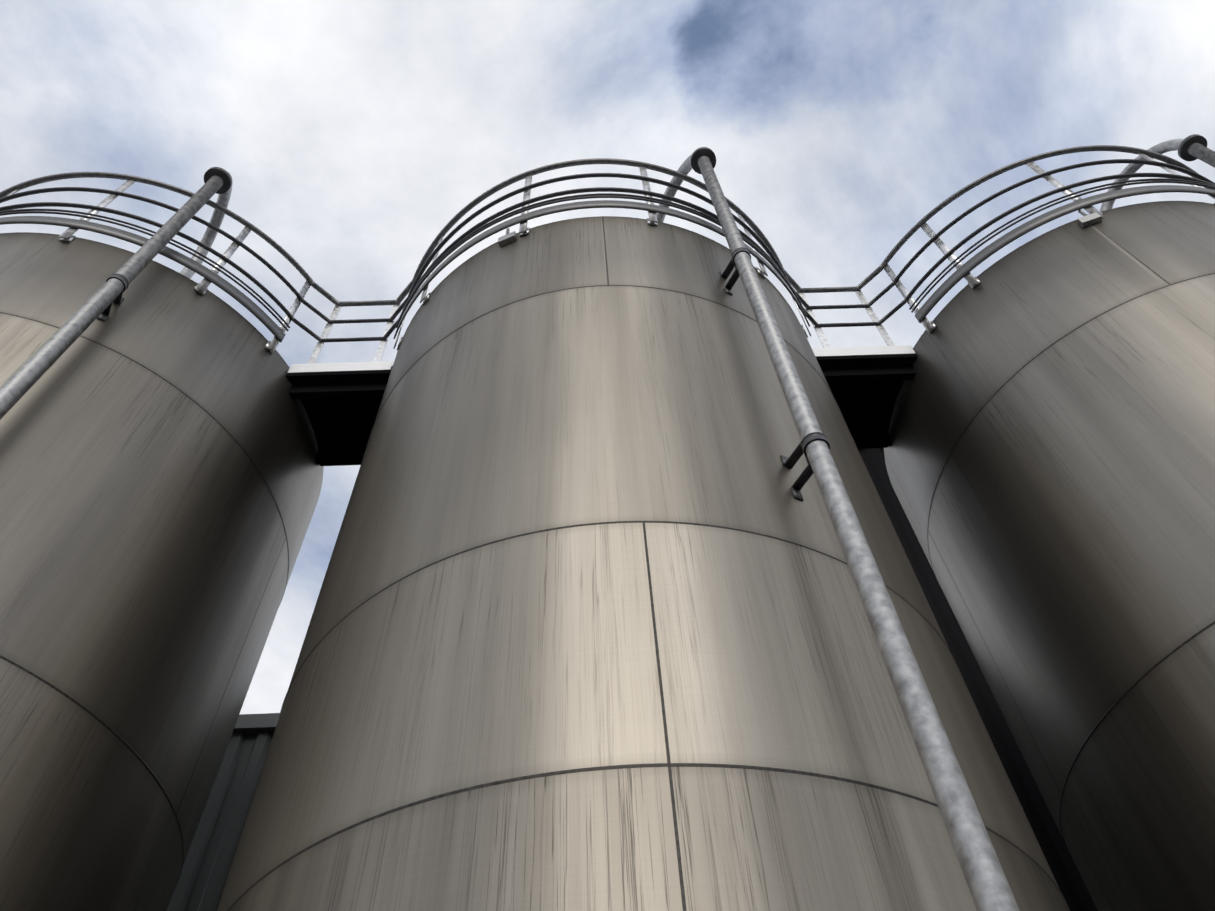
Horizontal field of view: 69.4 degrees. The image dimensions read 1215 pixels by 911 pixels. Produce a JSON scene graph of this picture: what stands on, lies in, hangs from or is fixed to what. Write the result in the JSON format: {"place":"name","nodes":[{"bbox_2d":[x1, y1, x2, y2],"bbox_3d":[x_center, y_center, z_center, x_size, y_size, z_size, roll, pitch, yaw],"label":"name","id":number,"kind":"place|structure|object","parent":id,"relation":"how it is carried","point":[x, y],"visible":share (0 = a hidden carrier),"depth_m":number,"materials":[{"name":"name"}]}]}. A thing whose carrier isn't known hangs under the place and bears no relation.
{"place":"outdoors","nodes":[
{"label":"outdoors","id":0,"kind":"place"},
{"bbox_2d":[167,713,279,910],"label":"building wall","id":1,"kind":"structure","parent":0,"point":[207,866],"depth_m":7.67,"materials":[{"name":"grey metal"}]},
{"bbox_2d":[0,0,1214,713],"label":"sky","id":2,"kind":"structure","parent":0,"point":[350,134],"materials":[{"name":"white"}]},
{"bbox_2d":[858,448,1097,910],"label":"building wall","id":3,"kind":"structure","parent":0,"point":[1066,875],"depth_m":8.98,"materials":[{"name":"black metal"}]},
{"label":"ground","id":4,"kind":"structure","parent":0,"visible":0},
{"bbox_2d":[0,232,323,910],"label":"silo","id":5,"kind":"object","parent":4,"relation":"on","point":[161,475],"visible":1,"depth_m":4.83,"materials":[{"name":"metal"}]},
{"bbox_2d":[0,167,232,419],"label":"pipe","id":6,"kind":"object","parent":5,"relation":"attached to","point":[27,375],"visible":0.9,"depth_m":5.59,"materials":[{"name":"grey metal"}]},
{"bbox_2d":[0,172,313,353],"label":"railing","id":7,"kind":"object","parent":5,"relation":"on","point":[235,293],"visible":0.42,"depth_m":6.70,"materials":[{"name":"silver metal"}]},
{"bbox_2d":[286,280,413,465],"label":"walkway","id":8,"kind":"structure","parent":5,"relation":"on","point":[341,402],"depth_m":6.98,"materials":[{"name":"black metal"}]},
{"bbox_2d":[217,216,1069,910],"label":"silo","id":9,"kind":"object","parent":4,"relation":"on","point":[589,628],"visible":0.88,"depth_m":3.21,"materials":[{"name":"metal"}]},
{"bbox_2d":[498,228,516,246],"bbox_3d":[-0.709,-1.563,6.247,0.130,0.190,0.041,-20,-56,12],"label":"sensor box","id":10,"kind":"object","parent":9,"relation":"attached to","point":[507,238],"visible":1,"depth_m":6.18,"materials":[{"name":"grey metal"}]},
{"bbox_2d":[393,158,810,349],"bbox_3d":[-0.041,-0.580,7.671,3.265,1.234,3.648,-2,-54,-1],"label":"railing","id":11,"kind":"object","parent":9,"relation":"on","point":[775,267],"visible":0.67,"depth_m":6.68,"materials":[{"name":"silver metal"}]},
{"bbox_2d":[656,147,1019,910],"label":"pipe","id":12,"kind":"object","parent":9,"relation":"attached to","point":[984,875],"visible":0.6,"depth_m":3.12,"materials":[{"name":"grey metal"}]},
{"bbox_2d":[884,201,1214,910],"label":"silo","id":13,"kind":"object","parent":4,"relation":"on","point":[1049,454],"visible":0.98,"depth_m":5.02,"materials":[{"name":"metal"}]},
{"bbox_2d":[784,266,916,448],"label":"walkway","id":14,"kind":"structure","parent":13,"relation":"on","point":[865,384],"depth_m":7.05,"materials":[{"name":"black metal"}]},
{"bbox_2d":[880,145,1214,333],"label":"railing","id":15,"kind":"object","parent":13,"relation":"on","point":[1195,180],"visible":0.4,"depth_m":6.80,"materials":[{"name":"silver metal"}]},
{"bbox_2d":[1077,210,1101,227],"bbox_3d":[3.445,-1.718,6.316,0.130,0.190,0.041,-18,-55,10],"label":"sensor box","id":16,"kind":"object","parent":13,"relation":"attached to","point":[1085,220],"visible":1,"depth_m":6.25,"materials":[{"name":"grey metal"}]},
{"bbox_2d":[1100,134,1214,211],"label":"pipe","id":17,"kind":"object","parent":13,"relation":"attached to","point":[1193,147],"visible":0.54,"depth_m":7.35,"materials":[{"name":"grey metal"}]}
]}

